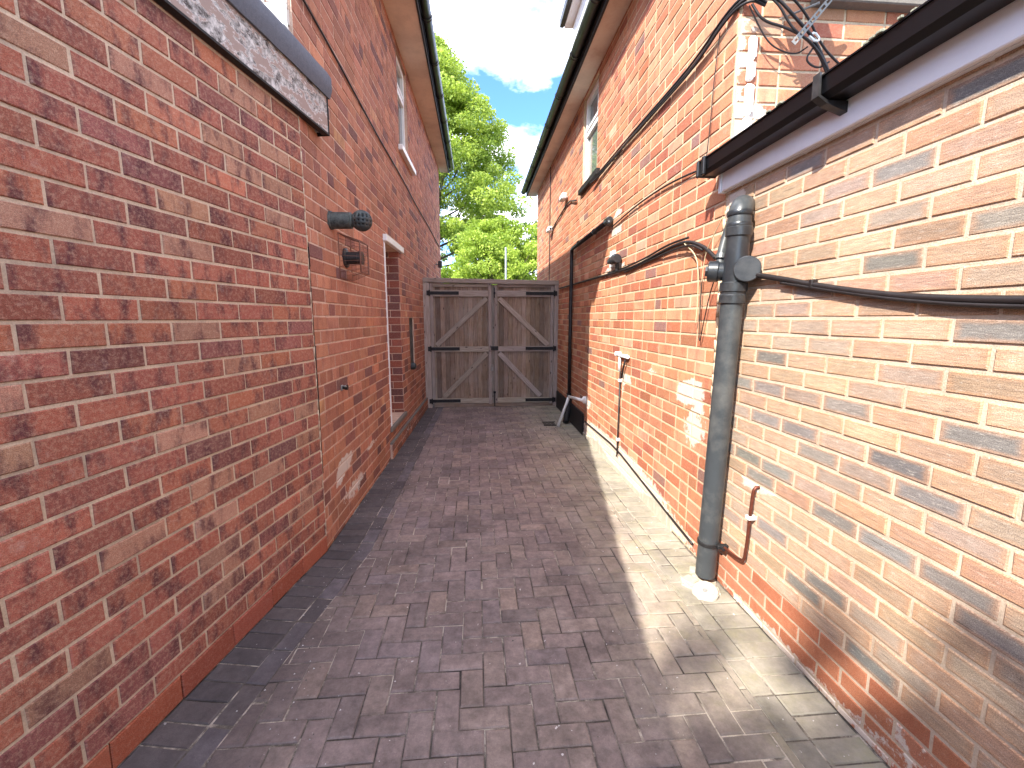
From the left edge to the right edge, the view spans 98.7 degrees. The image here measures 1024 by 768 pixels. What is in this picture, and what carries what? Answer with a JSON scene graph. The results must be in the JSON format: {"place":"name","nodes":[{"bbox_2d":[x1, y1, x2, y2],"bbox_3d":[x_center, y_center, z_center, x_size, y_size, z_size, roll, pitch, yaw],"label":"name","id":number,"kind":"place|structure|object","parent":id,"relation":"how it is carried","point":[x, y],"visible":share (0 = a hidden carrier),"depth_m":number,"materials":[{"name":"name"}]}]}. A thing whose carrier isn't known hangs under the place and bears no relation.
{"place":"outdoors","nodes":[
{"label":"outdoors","id":0,"kind":"place"},
{"bbox_2d":[430,0,572,314],"label":"sky","id":1,"kind":"structure","parent":0,"point":[517,52],"materials":[{"name":"white"}]},
{"bbox_2d":[116,404,889,767],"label":"block paving","id":2,"kind":"structure","parent":0,"point":[480,680],"depth_m":2.14,"materials":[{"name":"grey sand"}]},
{"bbox_2d":[177,412,813,766],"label":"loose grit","id":3,"kind":"object","parent":2,"relation":"on","point":[430,617],"visible":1,"depth_m":2.48,"materials":[{"name":"grey gravel"}]},
{"bbox_2d":[543,421,556,425],"bbox_3d":[0.568,0.599,6.658,0.205,0.010,0.231,-1,8,-5],"label":"drain grate","id":4,"kind":"object","parent":2,"relation":"on","point":[549,423],"visible":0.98,"depth_m":6.64,"materials":[{"name":"black metal"}]},
{"bbox_2d":[681,566,720,601],"bbox_3d":[1.132,1.185,2.646,0.234,0.065,0.339,-1,8,-5],"label":"mortar pipe collar","id":5,"kind":"object","parent":2,"relation":"on","point":[704,589],"visible":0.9,"depth_m":2.57,"materials":[{"name":"concrete"}]},
{"label":"road","id":6,"kind":"structure","parent":0,"visible":0},
{"bbox_2d":[505,247,506,278],"bbox_3d":[-0.214,-2.708,15.402,0.097,4.020,0.100,-1,8,-5],"label":"street post","id":7,"kind":"object","parent":6,"relation":"on","point":[505,263],"visible":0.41,"depth_m":15.16,"materials":[{"name":"white metal"}]},
{"label":"ground","id":8,"kind":"structure","parent":0,"visible":0},
{"bbox_2d":[0,0,331,767],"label":"brick extension","id":9,"kind":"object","parent":8,"relation":"on","point":[162,536],"visible":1,"depth_m":1.65,"materials":[{"name":"red brick"},{"name":"felt"},{"name":"paint"}]},
{"bbox_2d":[261,0,453,547],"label":"brick house","id":10,"kind":"structure","parent":8,"relation":"on","point":[368,337],"depth_m":4.20,"materials":[{"name":"red brick"}]},
{"bbox_2d":[341,385,348,390],"bbox_3d":[-1.277,0.028,3.329,0.061,0.044,0.078,-1,8,-5],"label":"pipe stub","id":11,"kind":"object","parent":10,"relation":"attached to","point":[345,387],"visible":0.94,"depth_m":3.34,"materials":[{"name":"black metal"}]},
{"bbox_2d":[327,210,372,231],"bbox_3d":[-1.159,-1.164,3.134,0.320,0.146,0.146,-1,8,-5],"label":"flue terminal","id":12,"kind":"object","parent":10,"relation":"attached to","point":[360,220],"visible":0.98,"depth_m":3.09,"materials":[{"name":"black plastic"}]},
{"bbox_2d":[337,232,369,280],"bbox_3d":[-1.236,-0.990,3.464,0.163,0.336,0.307,-1,8,-5],"label":"flue guard","id":13,"kind":"object","parent":10,"relation":"attached to","point":[354,257],"visible":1,"depth_m":3.42,"materials":[{"name":"black metal"}]},
{"bbox_2d":[302,0,439,246],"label":"wall cable","id":14,"kind":"object","parent":10,"relation":"attached to","point":[321,31],"depth_m":3.66,"materials":[{"name":"black rubber"}]},
{"bbox_2d":[396,56,404,147],"bbox_3d":[-1.516,-3.666,5.844,0.072,1.170,0.680,0,8,-3],"label":"window","id":15,"kind":"structure","parent":10,"relation":"in","point":[400,87],"depth_m":6.01,"materials":[{"name":"white plastic"}]},
{"bbox_2d":[411,363,416,369],"bbox_3d":[-1.417,-0.256,6.337,0.082,0.102,0.104,-1,8,-5],"label":"vent cap","id":16,"kind":"object","parent":10,"relation":"attached to","point":[413,366],"visible":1,"depth_m":6.30,"materials":[{"name":"black plastic"}]},
{"bbox_2d":[422,278,558,407],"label":"wooden gate","id":17,"kind":"structure","parent":10,"relation":"attached to","point":[510,346],"depth_m":7.79,"materials":[{"name":"brown wood"}]},
{"bbox_2d":[441,255,507,284],"bbox_3d":[-1.803,-3.636,20.177,3.777,4.428,2.775,-1,8,-5],"label":"garden shrub","id":18,"kind":"object","parent":8,"relation":"on","point":[447,272],"visible":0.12,"depth_m":19.47,"materials":[{"name":"green plant"}]},
{"bbox_2d":[434,30,533,277],"bbox_3d":[-4.779,-10.614,24.816,12.070,16.864,10.670,-1,8,-5],"label":"deciduous tree","id":19,"kind":"object","parent":8,"relation":"on","point":[466,108],"visible":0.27,"depth_m":22.95,"materials":[{"name":"green plant"}]},
{"bbox_2d":[451,215,536,306],"bbox_3d":[-0.420,-4.365,19.548,4.860,6.058,4.249,-1,8,-5],"label":"deciduous tree","id":20,"kind":"object","parent":8,"relation":"on","point":[490,240],"visible":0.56,"depth_m":18.48,"materials":[{"name":"green plant"}]},
{"bbox_2d":[500,220,537,279],"bbox_3d":[2.274,-5.727,24.619,6.167,7.265,5.003,-1,8,-5],"label":"deciduous tree","id":21,"kind":"object","parent":8,"relation":"on","point":[530,237],"depth_m":23.71,"materials":[{"name":"green plant"}]},
{"bbox_2d":[521,0,926,556],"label":"brick house","id":22,"kind":"structure","parent":8,"relation":"on","point":[628,63],"depth_m":3.62,"materials":[{"name":"orange brick"}]},
{"bbox_2d":[546,226,552,232],"bbox_3d":[0.710,-2.886,8.231,0.110,0.095,0.236,-1,8,-5],"label":"sensor","id":23,"kind":"object","parent":22,"relation":"attached to","point":[549,229],"visible":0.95,"depth_m":8.14,"materials":[{"name":"white plastic"}]},
{"bbox_2d":[549,167,550,279],"bbox_3d":[0.727,-2.849,8.469,0.016,2.500,0.036,-1,8,-5],"label":"wall cable","id":24,"kind":"object","parent":22,"relation":"attached to","point":[549,224],"depth_m":8.46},
{"bbox_2d":[559,192,566,201],"bbox_3d":[0.814,-2.933,6.917,0.110,0.095,0.230,-1,8,-5],"label":"sensor","id":25,"kind":"object","parent":22,"relation":"attached to","point":[563,197],"visible":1,"depth_m":6.82,"materials":[{"name":"white plastic"}]},
{"bbox_2d":[552,200,576,228],"bbox_3d":[0.830,-2.787,7.158,0.028,0.147,2.004,-1,8,-4],"label":"wall cable","id":26,"kind":"object","parent":22,"relation":"attached to","point":[563,210],"depth_m":7.11,"materials":[{"name":"plastic"}]},
{"bbox_2d":[557,395,586,426],"bbox_3d":[0.892,0.395,6.201,0.218,0.548,0.677,-4,9,-25],"label":"waste pipe","id":27,"kind":"object","parent":22,"relation":"attached to","point":[583,400],"visible":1,"depth_m":6.46,"materials":[{"name":"white plastic"}]},
{"bbox_2d":[563,216,612,423],"bbox_3d":[0.912,-0.584,5.707,0.163,2.646,1.930,-1,8,-5],"label":"drainpipe","id":28,"kind":"object","parent":22,"relation":"attached to","point":[608,221],"visible":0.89,"depth_m":6.52,"materials":[{"name":"black plastic"}]},
{"bbox_2d":[585,79,598,180],"bbox_3d":[1.033,-3.121,5.512,0.072,1.090,0.700,-1,8,-5],"label":"window","id":29,"kind":"structure","parent":22,"relation":"in","point":[592,102],"depth_m":5.61,"materials":[{"name":"white plastic"}]},
{"bbox_2d":[607,250,620,270],"bbox_3d":[1.025,-1.263,4.500,0.112,0.227,0.360,-1,8,-5],"label":"security light","id":30,"kind":"object","parent":22,"relation":"attached to","point":[614,260],"depth_m":4.39,"materials":[{"name":"white plastic"}]},
{"bbox_2d":[614,351,629,456],"bbox_3d":[1.084,0.228,4.382,0.070,1.084,0.321,-1,8,-5],"label":"pipe","id":31,"kind":"object","parent":22,"relation":"attached to","point":[618,354],"visible":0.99,"depth_m":4.40,"materials":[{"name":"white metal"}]},
{"bbox_2d":[559,236,715,288],"bbox_3d":[1.016,-1.201,5.049,0.049,0.210,5.056,-1,8,-4],"label":"wall cable","id":32,"kind":"object","parent":22,"relation":"attached to","point":[697,245],"depth_m":3.37,"materials":[{"name":"black rubber"}]},
{"bbox_2d":[584,421,692,544],"bbox_3d":[1.092,0.774,4.423,0.017,0.183,3.001,-1,8,-5],"label":"wall cable","id":33,"kind":"object","parent":22,"relation":"attached to","point":[663,508],"depth_m":3.68,"materials":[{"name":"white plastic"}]},
{"bbox_2d":[612,171,695,226],"bbox_3d":[1.130,-1.487,3.592,0.022,0.117,2.062,-1,8,-4],"label":"wall cable","id":34,"kind":"object","parent":22,"relation":"attached to","point":[666,185],"depth_m":3.48,"materials":[{"name":"brown rubber"}]},
{"bbox_2d":[590,0,767,183],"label":"cable bundle","id":35,"kind":"object","parent":22,"relation":"attached to","point":[734,8],"visible":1,"depth_m":2.93,"materials":[{"name":"black rubber"}]},
{"bbox_2d":[706,33,719,155],"bbox_3d":[1.204,-1.688,2.646,0.006,0.721,0.086,-1,8,-5],"label":"wall cable","id":36,"kind":"object","parent":35,"relation":"hanging from","point":[712,94],"depth_m":2.64,"materials":[{"name":"brown rubber"}]},
{"bbox_2d":[684,217,722,322],"bbox_3d":[1.188,-0.687,2.773,0.021,0.603,0.484,-1,8,-3],"label":"loose wire","id":37,"kind":"object","parent":22,"relation":"hanging from","point":[703,267],"visible":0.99,"depth_m":2.80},
{"bbox_2d":[698,280,713,340],"bbox_3d":[1.202,-0.481,2.691,0.011,0.444,0.220,0,8,-2],"label":"loose wire","id":38,"kind":"object","parent":22,"relation":"hanging from","point":[699,335],"visible":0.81,"depth_m":2.78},
{"bbox_2d":[742,36,757,130],"bbox_3d":[1.319,-1.607,2.443,0.049,0.580,0.027,-1,8,-5],"label":"mortar patch","id":39,"kind":"object","parent":22,"relation":"attached to","point":[750,76],"visible":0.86,"depth_m":2.43,"materials":[{"name":"white concrete"}]},
{"bbox_2d":[749,0,838,71],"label":"cable loops","id":40,"kind":"object","parent":22,"relation":"attached to","point":[816,47],"visible":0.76,"depth_m":2.32,"materials":[{"name":"black rubber"}]},
{"bbox_2d":[809,32,819,41],"bbox_3d":[1.596,-1.830,2.322,0.062,0.058,0.026,-1,8,-5],"label":"cable tie","id":41,"kind":"object","parent":40,"relation":"attached to","point":[816,35],"visible":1,"depth_m":2.32,"materials":[{"name":"white plastic"}]},
{"bbox_2d":[779,0,831,44],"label":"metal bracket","id":42,"kind":"object","parent":22,"relation":"attached to","point":[809,23],"visible":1,"depth_m":2.30,"materials":[{"name":"metal"}]},
{"bbox_2d":[696,0,1023,767],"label":"brick extension","id":43,"kind":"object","parent":8,"relation":"on","point":[872,584],"visible":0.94,"depth_m":1.52,"materials":[{"name":"brown brick"}]},
{"bbox_2d":[695,195,761,579],"bbox_3d":[1.181,0.085,2.457,0.269,2.174,0.229,5,10,29],"label":"soil stack","id":44,"kind":"object","parent":43,"relation":"attached to","point":[734,267],"visible":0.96,"depth_m":2.37,"materials":[{"name":"grey plastic"}]},
{"bbox_2d":[720,486,759,561],"bbox_3d":[1.249,0.737,2.471,0.055,0.472,0.344,-1,8,-5],"label":"copper pipe","id":45,"kind":"object","parent":43,"relation":"attached to","point":[750,517],"visible":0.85,"depth_m":2.32,"materials":[{"name":"brown metal"}]},
{"bbox_2d":[808,279,817,286],"bbox_3d":[1.285,-0.428,1.878,0.030,0.037,0.022,-1,8,-5],"label":"cable clip","id":46,"kind":"object","parent":43,"relation":"attached to","point":[811,281],"visible":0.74,"depth_m":1.87,"materials":[{"name":"grey plastic"}]},
{"bbox_2d":[755,273,1023,308],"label":"wall cable","id":47,"kind":"object","parent":43,"relation":"attached to","point":[1000,301],"depth_m":1.42,"materials":[{"name":"black rubber"}]}
]}

